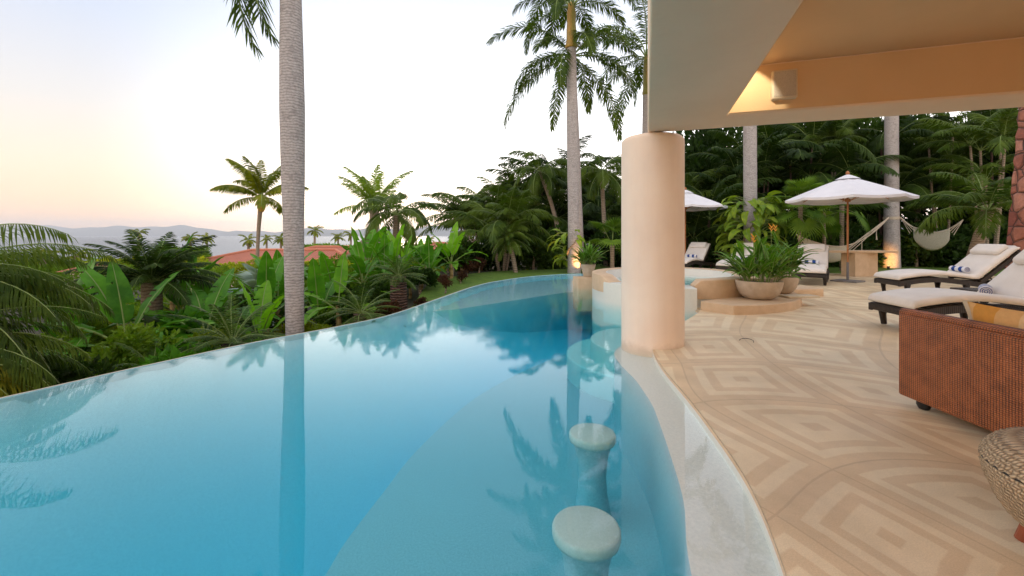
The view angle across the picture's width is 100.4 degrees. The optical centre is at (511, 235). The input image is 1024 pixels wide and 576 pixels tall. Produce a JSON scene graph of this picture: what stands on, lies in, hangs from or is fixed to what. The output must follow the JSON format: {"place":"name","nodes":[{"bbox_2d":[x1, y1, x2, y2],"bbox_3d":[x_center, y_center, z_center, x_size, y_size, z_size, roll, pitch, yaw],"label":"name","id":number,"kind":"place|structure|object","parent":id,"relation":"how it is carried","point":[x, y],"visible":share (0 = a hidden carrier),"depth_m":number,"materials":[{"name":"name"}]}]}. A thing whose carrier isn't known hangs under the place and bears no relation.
{"place":"outdoors","nodes":[
{"label":"outdoors","id":0,"kind":"place"},
{"bbox_2d":[0,276,591,575],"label":"pool floor","id":1,"kind":"structure","parent":0,"point":[286,458],"depth_m":4.24,"materials":[{"name":"blue paint"}]},
{"bbox_2d":[0,274,559,403],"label":"pool rim","id":2,"kind":"object","parent":1,"relation":"on","point":[28,397],"visible":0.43,"depth_m":4.63,"materials":[{"name":"blue paint"}]},
{"bbox_2d":[433,279,591,332],"bbox_3d":[0.432,2.845,11.873,7.430,2.710,3.389,0,0,-36],"label":"pool shelf","id":3,"kind":"object","parent":1,"relation":"on","point":[519,309],"visible":0.2,"depth_m":10.31,"materials":[{"name":"blue paint"}]},
{"bbox_2d":[573,276,591,311],"bbox_3d":[2.120,1.500,11.150,0.950,0.860,0.500,0,0,-7],"label":"pool pedestal","id":4,"kind":"object","parent":3,"relation":"on","point":[582,300],"visible":0.48,"depth_m":10.88,"materials":[{"name":"beige stone"}]},
{"bbox_2d":[567,328,620,402],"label":"pool steps","id":5,"kind":"structure","parent":1,"relation":"on","point":[590,366],"depth_m":6.39,"materials":[{"name":"paint"}]},
{"bbox_2d":[0,236,598,261],"bbox_3d":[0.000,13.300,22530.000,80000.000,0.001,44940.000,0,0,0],"label":"sea","id":6,"kind":"structure","parent":0,"point":[228,244],"depth_m":984.13,"materials":[{"name":"blue"}]},
{"bbox_2d":[1,258,602,363],"bbox_3d":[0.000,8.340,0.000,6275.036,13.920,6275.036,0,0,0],"label":"ground","id":7,"kind":"structure","parent":0,"point":[415,294],"depth_m":14.55,"materials":[{"name":"plant"}]},
{"bbox_2d":[0,364,51,396],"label":"weeping palm","id":8,"kind":"object","parent":7,"relation":"on","point":[10,389],"visible":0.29,"depth_m":4.11,"materials":[{"name":"green plant"}]},
{"bbox_2d":[0,306,105,391],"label":"weeping palm","id":9,"kind":"object","parent":7,"relation":"on","point":[10,365],"visible":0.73,"depth_m":4.51,"materials":[{"name":"green plant"}]},
{"bbox_2d":[0,223,117,387],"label":"weeping palm","id":10,"kind":"object","parent":7,"relation":"on","point":[22,287],"visible":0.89,"depth_m":4.76,"materials":[{"name":"green plant"}]},
{"bbox_2d":[2,349,128,396],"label":"shrub","id":11,"kind":"object","parent":7,"relation":"on","point":[63,375],"visible":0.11,"depth_m":5.31,"materials":[{"name":"green plant"}]},
{"bbox_2d":[27,312,116,357],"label":"shrub","id":12,"kind":"object","parent":7,"relation":"on","point":[94,339],"visible":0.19,"depth_m":8.11,"materials":[{"name":"green plant"}]},
{"bbox_2d":[1,255,145,352],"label":"banana plant","id":13,"kind":"object","parent":7,"relation":"on","point":[81,283],"visible":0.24,"depth_m":7.90,"materials":[{"name":"green plant"}]},
{"bbox_2d":[13,261,218,361],"bbox_3d":[-6.745,1.650,7.188,3.065,2.412,1.866,0,0,-27],"label":"banana plant","id":14,"kind":"object","parent":7,"relation":"on","point":[116,296],"visible":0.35,"depth_m":7.63,"materials":[{"name":"green plant"}]},
{"bbox_2d":[67,320,191,381],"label":"shrub","id":15,"kind":"object","parent":7,"relation":"on","point":[130,336],"visible":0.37,"depth_m":6.41,"materials":[{"name":"green plant"}]},
{"bbox_2d":[62,229,220,326],"bbox_3d":[-7.601,1.352,9.018,2.666,2.997,2.675,0,0,-38],"label":"date palm","id":16,"kind":"object","parent":7,"relation":"on","point":[153,266],"visible":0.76,"depth_m":8.84,"materials":[{"name":"green plant"}]},
{"bbox_2d":[134,339,221,366],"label":"shrub","id":17,"kind":"object","parent":7,"relation":"on","point":[166,354],"visible":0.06,"depth_m":6.11,"materials":[{"name":"green plant"}]},
{"bbox_2d":[154,305,235,351],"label":"shrub","id":18,"kind":"object","parent":7,"relation":"on","point":[187,311],"visible":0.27,"depth_m":8.23,"materials":[{"name":"green plant"}]},
{"bbox_2d":[132,268,279,347],"bbox_3d":[-5.962,1.762,8.165,2.530,2.188,2.138,0,0,31],"label":"banana plant","id":19,"kind":"object","parent":7,"relation":"on","point":[222,283],"visible":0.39,"depth_m":8.49,"materials":[{"name":"green plant"}]},
{"bbox_2d":[165,293,284,352],"bbox_3d":[-4.437,1.911,6.761,1.832,1.886,1.699,0,0,0],"label":"cycad","id":20,"kind":"object","parent":7,"relation":"on","point":[233,339],"visible":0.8,"depth_m":6.72,"materials":[{"name":"leaf"},{"name":"bark"}]},
{"bbox_2d":[209,156,309,257],"bbox_3d":[-12.847,-0.234,21.827,4.445,7.230,4.334,0,0,26],"label":"coconut palm","id":21,"kind":"object","parent":7,"relation":"on","point":[256,182],"visible":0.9,"depth_m":21.55,"materials":[{"name":"green plant"}]},
{"bbox_2d":[224,0,304,335],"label":"royal palm","id":22,"kind":"object","parent":7,"relation":"on","point":[291,104],"visible":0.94,"depth_m":7.03,"materials":[{"name":"grey plant"}]},
{"bbox_2d":[208,280,320,349],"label":"banana plant","id":23,"kind":"object","parent":7,"relation":"on","point":[264,294],"visible":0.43,"depth_m":8.02,"materials":[{"name":"green plant"}]},
{"bbox_2d":[229,251,308,339],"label":"banana plant","id":24,"kind":"object","parent":7,"relation":"on","point":[273,274],"visible":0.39,"depth_m":8.88,"materials":[{"name":"green plant"}]},
{"bbox_2d":[207,248,343,286],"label":"tiled house","id":25,"kind":"structure","parent":7,"relation":"on","point":[242,256],"depth_m":36.71,"materials":[{"name":"tile"}]},
{"bbox_2d":[274,258,339,326],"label":"banana plant","id":26,"kind":"object","parent":7,"relation":"on","point":[316,283],"visible":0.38,"depth_m":9.18,"materials":[{"name":"green plant"}]},
{"bbox_2d":[283,252,389,325],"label":"banana plant","id":27,"kind":"object","parent":7,"relation":"on","point":[341,274],"visible":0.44,"depth_m":8.74,"materials":[{"name":"green plant"}]},
{"bbox_2d":[323,227,392,293],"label":"banana plant","id":28,"kind":"object","parent":7,"relation":"on","point":[357,259],"visible":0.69,"depth_m":11.34,"materials":[{"name":"green plant"}]},
{"bbox_2d":[314,277,405,326],"bbox_3d":[-2.556,1.299,7.367,1.526,1.212,1.494,0,0,0],"label":"cycad","id":29,"kind":"object","parent":7,"relation":"on","point":[359,315],"visible":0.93,"depth_m":7.31,"materials":[{"name":"green plant"}]},
{"bbox_2d":[332,226,391,282],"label":"banana plant","id":30,"kind":"object","parent":7,"relation":"on","point":[373,237],"visible":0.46,"depth_m":12.96,"materials":[{"name":"green plant"}]},
{"bbox_2d":[334,164,413,258],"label":"coconut palm","id":31,"kind":"object","parent":7,"relation":"on","point":[367,187],"visible":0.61,"depth_m":26.55,"materials":[{"name":"green plant"}]},
{"bbox_2d":[348,233,419,279],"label":"banana plant","id":32,"kind":"object","parent":7,"relation":"on","point":[387,250],"visible":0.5,"depth_m":11.75,"materials":[{"name":"green plant"}]},
{"bbox_2d":[351,192,442,256],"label":"manila palm","id":33,"kind":"object","parent":7,"relation":"on","point":[396,215],"visible":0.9,"depth_m":16.60,"materials":[{"name":"green plant"}]},
{"bbox_2d":[404,266,438,295],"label":"shrub","id":34,"kind":"object","parent":7,"relation":"on","point":[432,277],"visible":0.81,"depth_m":11.53,"materials":[{"name":"green plant"}]},
{"bbox_2d":[400,235,461,277],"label":"banana plant","id":35,"kind":"object","parent":7,"relation":"on","point":[431,260],"visible":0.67,"depth_m":12.58,"materials":[{"name":"green plant"}]},
{"bbox_2d":[415,186,530,243],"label":"palm clump","id":36,"kind":"object","parent":7,"relation":"on","point":[451,206],"visible":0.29,"depth_m":23.84,"materials":[{"name":"green plant"}]},
{"bbox_2d":[418,175,529,241],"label":"palm clump","id":37,"kind":"object","parent":7,"relation":"on","point":[482,203],"visible":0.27,"depth_m":22.71,"materials":[{"name":"green plant"}]},
{"bbox_2d":[444,186,561,270],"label":"palm clump","id":38,"kind":"object","parent":7,"relation":"on","point":[509,212],"visible":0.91,"depth_m":16.61,"materials":[{"name":"green plant"}]},
{"bbox_2d":[508,150,566,234],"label":"manila palm","id":39,"kind":"object","parent":7,"relation":"on","point":[543,173],"visible":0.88,"depth_m":21.61,"materials":[{"name":"green plant"}]},
{"bbox_2d":[509,227,567,269],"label":"shrub","id":40,"kind":"object","parent":7,"relation":"on","point":[541,257],"visible":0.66,"depth_m":17.72,"materials":[{"name":"green plant"}]},
{"bbox_2d":[485,154,597,232],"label":"palm clump","id":41,"kind":"object","parent":7,"relation":"on","point":[515,163],"visible":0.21,"depth_m":25.35,"materials":[{"name":"green plant"}]},
{"bbox_2d":[505,186,607,249],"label":"palm clump","id":42,"kind":"object","parent":7,"relation":"on","point":[562,217],"visible":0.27,"depth_m":23.18,"materials":[{"name":"green plant"}]},
{"bbox_2d":[512,0,637,272],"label":"royal palm","id":43,"kind":"object","parent":7,"relation":"on","point":[570,13],"visible":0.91,"depth_m":15.46,"materials":[{"name":"grey plant"}]},
{"bbox_2d":[544,228,584,269],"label":"climbing vine","id":44,"kind":"object","parent":43,"relation":"attached to","point":[578,240],"visible":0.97,"depth_m":15.56,"materials":[{"name":"green plant"}]},
{"bbox_2d":[542,181,620,256],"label":"palm clump","id":45,"kind":"object","parent":7,"relation":"on","point":[615,208],"visible":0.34,"depth_m":23.48,"materials":[{"name":"green plant"}]},
{"bbox_2d":[576,0,648,132],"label":"royal palm","id":46,"kind":"object","parent":7,"relation":"on","point":[638,71],"visible":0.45,"depth_m":20.41,"materials":[{"name":"green plant"}]},
{"bbox_2d":[672,127,780,196],"bbox_3d":[11.410,-2.615,23.675,6.716,8.643,5.104,0,0,-2],"label":"tree","id":47,"kind":"object","parent":7,"relation":"on","point":[700,141],"visible":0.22,"depth_m":22.36,"materials":[{"name":"green plant"}]},
{"bbox_2d":[685,174,769,266],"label":"palm clump","id":48,"kind":"object","parent":7,"relation":"on","point":[700,218],"visible":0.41,"depth_m":17.94,"materials":[{"name":"green plant"}]},
{"bbox_2d":[743,125,756,269],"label":"royal palm","id":49,"kind":"object","parent":7,"relation":"on","point":[749,163],"visible":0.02,"depth_m":15.82,"materials":[{"name":"grey plant"}]},
{"bbox_2d":[712,190,792,268],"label":"climbing vine","id":50,"kind":"object","parent":49,"relation":"attached to","point":[763,207],"visible":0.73,"depth_m":15.05,"materials":[{"name":"green plant"}]},
{"bbox_2d":[735,122,846,210],"bbox_3d":[14.524,-2.855,23.796,5.104,9.123,7.276,0,0,-13],"label":"tree","id":51,"kind":"object","parent":7,"relation":"on","point":[777,187],"visible":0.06,"depth_m":22.01,"materials":[{"name":"green plant"}]},
{"bbox_2d":[799,117,904,221],"bbox_3d":[17.985,-2.905,23.274,7.276,9.223,5.104,0,0,-21],"label":"tree","id":52,"kind":"object","parent":7,"relation":"on","point":[861,125],"visible":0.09,"depth_m":21.44,"materials":[{"name":"green plant"}]},
{"bbox_2d":[882,116,900,267],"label":"royal palm","id":53,"kind":"object","parent":7,"relation":"on","point":[891,235],"visible":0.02,"depth_m":17.91,"materials":[{"name":"grey plant"}]},
{"bbox_2d":[796,217,888,262],"bbox_3d":[12.556,0.101,15.940,7.086,1.742,0.308,0,0,-30],"label":"hammock","id":54,"kind":"object","parent":53,"relation":"hanging from","point":[834,257],"visible":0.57,"depth_m":15.42,"materials":[{"name":"fabric"}]},
{"bbox_2d":[901,217,962,250],"bbox_3d":[16.564,-0.092,16.898,0.145,1.357,1.962,0,0,-21],"label":"hammock","id":55,"kind":"object","parent":53,"relation":"hanging from","point":[936,240],"visible":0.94,"depth_m":16.80,"materials":[{"name":"fabric"}]},
{"bbox_2d":[837,115,958,259],"bbox_3d":[17.679,-2.405,20.055,4.661,7.828,5.626,0,0,45],"label":"palm clump","id":56,"kind":"object","parent":7,"relation":"on","point":[877,143],"visible":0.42,"depth_m":19.31,"materials":[{"name":"green plant"}]},
{"bbox_2d":[854,112,1014,225],"bbox_3d":[21.451,-2.805,22.456,7.276,9.023,5.104,0,0,32],"label":"tree","id":57,"kind":"object","parent":7,"relation":"on","point":[905,149],"visible":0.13,"depth_m":21.35,"materials":[{"name":"green plant"}]},
{"bbox_2d":[881,110,995,230],"bbox_3d":[19.718,-2.388,19.614,4.382,7.795,4.248,0,0,-36],"label":"palm clump","id":58,"kind":"object","parent":7,"relation":"on","point":[918,139],"visible":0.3,"depth_m":19.32,"materials":[{"name":"green plant"}]},
{"bbox_2d":[908,107,1017,267],"bbox_3d":[18.756,-1.891,16.644,4.594,6.793,4.653,0,0,0],"label":"palm clump","id":59,"kind":"object","parent":7,"relation":"on","point":[1006,122],"visible":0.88,"depth_m":16.84,"materials":[{"name":"green plant"}]},
{"bbox_2d":[0,224,902,235],"bbox_3d":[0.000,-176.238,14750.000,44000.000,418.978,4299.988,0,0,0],"label":"hills","id":60,"kind":"structure","parent":0,"point":[180,230],"depth_m":14020.56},
{"bbox_2d":[0,0,970,231],"label":"sky","id":61,"kind":"structure","parent":0,"point":[128,113],"materials":[{"name":"white"}]},
{"bbox_2d":[325,354,665,575],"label":"pool floor","id":62,"kind":"structure","parent":0,"point":[485,483],"depth_m":3.75,"materials":[{"name":"paint"}]},
{"bbox_2d":[552,505,620,575],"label":"pool stool","id":63,"kind":"object","parent":62,"relation":"on","point":[587,540],"visible":1,"depth_m":2.27,"materials":[{"name":"paint"}]},
{"bbox_2d":[569,423,615,515],"bbox_3d":[0.655,1.951,3.480,0.376,0.698,0.376,0,0,0],"label":"pool stool","id":64,"kind":"object","parent":62,"relation":"on","point":[593,443],"visible":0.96,"depth_m":3.38,"materials":[{"name":"paint"}]},
{"bbox_2d":[614,346,786,575],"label":"pool ledge","id":65,"kind":"object","parent":62,"relation":"on","point":[706,522],"visible":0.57,"depth_m":2.67,"materials":[{"name":"paint"}]},
{"bbox_2d":[459,274,588,296],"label":"pool water","id":66,"kind":"structure","parent":0,"point":[551,279],"depth_m":12.49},
{"bbox_2d":[412,264,1003,306],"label":"lawn","id":67,"kind":"structure","parent":0,"point":[438,290],"depth_m":14.33,"materials":[{"name":"green plant"}]},
{"bbox_2d":[370,253,428,309],"bbox_3d":[-2.252,1.123,8.563,1.310,1.562,1.115,0,0,-44],"label":"cycad","id":68,"kind":"object","parent":67,"relation":"on","point":[397,280],"visible":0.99,"depth_m":8.43,"materials":[{"name":"green plant"}]},
{"bbox_2d":[430,221,487,277],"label":"banana plant","id":69,"kind":"object","parent":67,"relation":"on","point":[452,245],"visible":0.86,"depth_m":13.63,"materials":[{"name":"green plant"}]},
{"bbox_2d":[480,218,534,272],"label":"pygmy date palm","id":70,"kind":"object","parent":67,"relation":"on","point":[508,240],"visible":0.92,"depth_m":15.58,"materials":[{"name":"green plant"}]},
{"bbox_2d":[486,21,639,268],"bbox_3d":[2.555,-3.650,17.609,5.530,10.236,5.588,0,0,-39],"label":"royal palm","id":71,"kind":"object","parent":67,"relation":"on","point":[590,43],"visible":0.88,"depth_m":17.65,"materials":[{"name":"green plant"}]},
{"bbox_2d":[565,152,620,265],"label":"manila palm","id":72,"kind":"object","parent":67,"relation":"on","point":[594,180],"visible":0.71,"depth_m":18.81,"materials":[{"name":"green plant"}]},
{"bbox_2d":[584,216,620,267],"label":"fan palm","id":73,"kind":"object","parent":67,"relation":"on","point":[607,226],"visible":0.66,"depth_m":16.32,"materials":[{"name":"green plant"}]},
{"bbox_2d":[588,227,620,267],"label":"shrub","id":74,"kind":"object","parent":67,"relation":"on","point":[617,257],"visible":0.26,"depth_m":18.17,"materials":[{"name":"green plant"}]},
{"bbox_2d":[686,229,742,267],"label":"shrub","id":75,"kind":"object","parent":67,"relation":"on","point":[712,237],"visible":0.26,"depth_m":17.82,"materials":[{"name":"green plant"}]},
{"bbox_2d":[685,133,790,241],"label":"palm clump","id":76,"kind":"object","parent":67,"relation":"on","point":[728,164],"visible":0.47,"depth_m":19.12,"materials":[{"name":"green plant"}]},
{"bbox_2d":[704,125,825,215],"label":"palm clump","id":77,"kind":"object","parent":67,"relation":"on","point":[788,148],"visible":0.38,"depth_m":19.62,"materials":[{"name":"green plant"}]},
{"bbox_2d":[757,119,878,237],"bbox_3d":[13.606,-2.175,19.871,5.477,7.363,5.415,0,0,0],"label":"palm clump","id":78,"kind":"object","parent":67,"relation":"on","point":[802,154],"visible":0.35,"depth_m":19.43,"materials":[{"name":"green plant"}]},
{"bbox_2d":[784,118,868,179],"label":"palm clump","id":79,"kind":"object","parent":67,"relation":"on","point":[836,130],"visible":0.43,"depth_m":20.20,"materials":[{"name":"green plant"}]},
{"bbox_2d":[811,173,870,270],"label":"fan palm","id":80,"kind":"object","parent":67,"relation":"on","point":[839,216],"visible":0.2,"depth_m":16.23,"materials":[{"name":"green plant"}]},
{"bbox_2d":[775,137,913,265],"bbox_3d":[14.097,-1.401,18.936,5.147,5.827,5.129,0,0,0],"label":"palm clump","id":81,"kind":"object","parent":67,"relation":"on","point":[848,161],"visible":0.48,"depth_m":18.15,"materials":[{"name":"green plant"}]},
{"bbox_2d":[818,220,886,267],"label":"shrub","id":82,"kind":"object","parent":67,"relation":"on","point":[857,231],"visible":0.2,"depth_m":18.14,"materials":[{"name":"green plant"}]},
{"bbox_2d":[876,221,969,267],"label":"shrub","id":83,"kind":"object","parent":67,"relation":"on","point":[914,253],"visible":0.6,"depth_m":18.17,"materials":[{"name":"green plant"}]},
{"bbox_2d":[919,109,1016,233],"bbox_3d":[21.551,-2.445,19.178,4.897,7.907,5.359,0,0,42],"label":"palm clump","id":84,"kind":"object","parent":67,"relation":"on","point":[988,112],"visible":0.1,"depth_m":19.03,"materials":[{"name":"green plant"}]},
{"bbox_2d":[944,221,1007,265],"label":"shrub","id":85,"kind":"object","parent":67,"relation":"on","point":[969,233],"visible":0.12,"depth_m":17.99,"materials":[{"name":"green plant"}]},
{"bbox_2d":[648,0,1023,131],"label":"house","id":86,"kind":"structure","parent":0,"point":[713,64],"depth_m":3.63,"materials":[{"name":"paint"}]},
{"bbox_2d":[770,68,797,100],"bbox_3d":[2.618,-1.449,4.117,0.215,0.275,0.126,0,0,17],"label":"wall speaker","id":87,"kind":"object","parent":86,"relation":"attached to","point":[783,84],"depth_m":4.06,"materials":[{"name":"beige paint"}]},
{"bbox_2d":[653,268,1023,575],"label":"deck","id":88,"kind":"structure","parent":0,"point":[849,458],"depth_m":2.68,"materials":[{"name":"tile"}]},
{"bbox_2d":[621,132,684,357],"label":"column","id":89,"kind":"structure","parent":88,"relation":"on","point":[652,240],"depth_m":4.91,"materials":[{"name":"paint"}]},
{"bbox_2d":[592,267,750,334],"bbox_3d":[3.416,1.650,9.257,3.308,1.700,3.561,0,0,0],"label":"spa","id":90,"kind":"object","parent":88,"relation":"in","point":[703,284],"visible":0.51,"depth_m":8.43,"materials":[{"name":"paint"}]},
{"bbox_2d":[685,242,712,268],"bbox_3d":[6.546,0.772,15.669,2.297,1.054,0.803,0,0,-44],"label":"sun lounger","id":91,"kind":"object","parent":88,"relation":"on","point":[700,250],"visible":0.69,"depth_m":15.88,"materials":[{"name":"fabric"}]},
{"bbox_2d":[685,187,727,252],"bbox_3d":[6.620,-0.280,16.300,2.772,3.160,2.772,0,0,36],"label":"parasol","id":92,"kind":"object","parent":88,"relation":"on","point":[694,202],"visible":0.49,"depth_m":15.54,"materials":[{"name":"fabric"}]},
{"bbox_2d":[653,311,785,575],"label":"deck edge","id":93,"kind":"object","parent":88,"relation":"attached to","point":[726,456],"visible":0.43,"depth_m":2.51,"materials":[{"name":"beige stone"}]},
{"bbox_2d":[701,292,801,314],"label":"stone platform","id":94,"kind":"structure","parent":88,"relation":"on","point":[742,305],"depth_m":7.24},
{"bbox_2d":[735,278,783,299],"bbox_3d":[4.500,0.978,7.780,0.771,0.334,0.771,0,0,0],"label":"bowl planter","id":95,"kind":"object","parent":94,"relation":"on","point":[760,290],"visible":0.91,"depth_m":7.51,"materials":[{"name":"concrete"}]},
{"bbox_2d":[713,232,805,281],"bbox_3d":[4.481,0.398,7.814,1.369,0.948,1.446,0,0,0],"label":"heliconia","id":96,"kind":"object","parent":95,"relation":"in","point":[765,261],"visible":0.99,"depth_m":7.63,"materials":[{"name":"green plant"}]},
{"bbox_2d":[759,275,798,293],"bbox_3d":[5.350,0.978,8.550,0.681,0.334,0.681,0,0,0],"label":"bowl planter","id":97,"kind":"object","parent":94,"relation":"on","point":[790,285],"visible":0.42,"depth_m":8.26,"materials":[{"name":"concrete"}]},
{"bbox_2d":[744,223,819,277],"bbox_3d":[5.357,0.311,8.531,1.288,1.123,1.462,0,0,0],"label":"heliconia","id":98,"kind":"object","parent":97,"relation":"in","point":[792,264],"visible":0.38,"depth_m":8.36,"materials":[{"name":"green plant"}]},
{"bbox_2d":[769,175,835,243],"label":"fan palm","id":99,"kind":"object","parent":88,"relation":"on","point":[799,222],"visible":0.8,"depth_m":14.38,"materials":[{"name":"green plant"}]},
{"bbox_2d":[791,244,829,285],"bbox_3d":[8.431,0.772,12.022,0.803,1.054,2.297,0,0,38],"label":"sun lounger","id":100,"kind":"object","parent":88,"relation":"on","point":[822,269],"visible":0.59,"depth_m":11.99,"materials":[{"name":"fabric"}]},
{"bbox_2d":[785,171,919,282],"bbox_3d":[9.520,-0.270,12.100,2.772,3.140,2.772,0,0,-34],"label":"parasol","id":101,"kind":"object","parent":88,"relation":"on","point":[847,189],"visible":1,"depth_m":11.76,"materials":[{"name":"fabric"}]},
{"bbox_2d":[829,250,897,276],"bbox_3d":[11.150,0.890,13.903,2.100,0.820,0.800,0,0,4],"label":"stone table","id":102,"kind":"object","parent":88,"relation":"on","point":[863,263],"visible":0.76,"depth_m":13.59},
{"bbox_2d":[868,250,1023,323],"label":"sun lounger","id":103,"kind":"object","parent":88,"relation":"on","point":[1007,284],"visible":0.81,"depth_m":5.74,"materials":[{"name":"fabric"}]},
{"bbox_2d":[874,244,1020,290],"bbox_3d":[9.482,0.738,9.266,2.443,1.122,0.854,0,0,9],"label":"sun lounger","id":104,"kind":"object","parent":88,"relation":"on","point":[980,260],"visible":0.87,"depth_m":9.00,"materials":[{"name":"fabric"}]},
{"bbox_2d":[901,172,1011,278],"bbox_3d":[13.829,-0.314,12.706,3.746,3.605,3.899,0,0,0],"label":"stocky palm","id":105,"kind":"object","parent":88,"relation":"on","point":[986,217],"visible":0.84,"depth_m":12.52,"materials":[{"name":"green plant"}]},
{"bbox_2d":[899,307,1023,431],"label":"wicker sofa","id":106,"kind":"object","parent":88,"relation":"on","point":[970,371],"visible":0.98,"depth_m":2.83,"materials":[{"name":"brown wicker"}]},
{"bbox_2d":[962,300,1023,328],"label":"throw pillow","id":107,"kind":"object","parent":106,"relation":"on","point":[995,315],"visible":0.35,"depth_m":2.79,"materials":[{"name":"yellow fabric"}]},
{"bbox_2d":[978,426,1023,542],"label":"woven pouf","id":108,"kind":"object","parent":88,"relation":"on","point":[1001,454],"visible":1,"depth_m":1.76,"materials":[{"name":"wicker"}]},
{"bbox_2d":[1006,107,1023,267],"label":"stone pillar","id":109,"kind":"structure","parent":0,"point":[1015,234],"depth_m":9.51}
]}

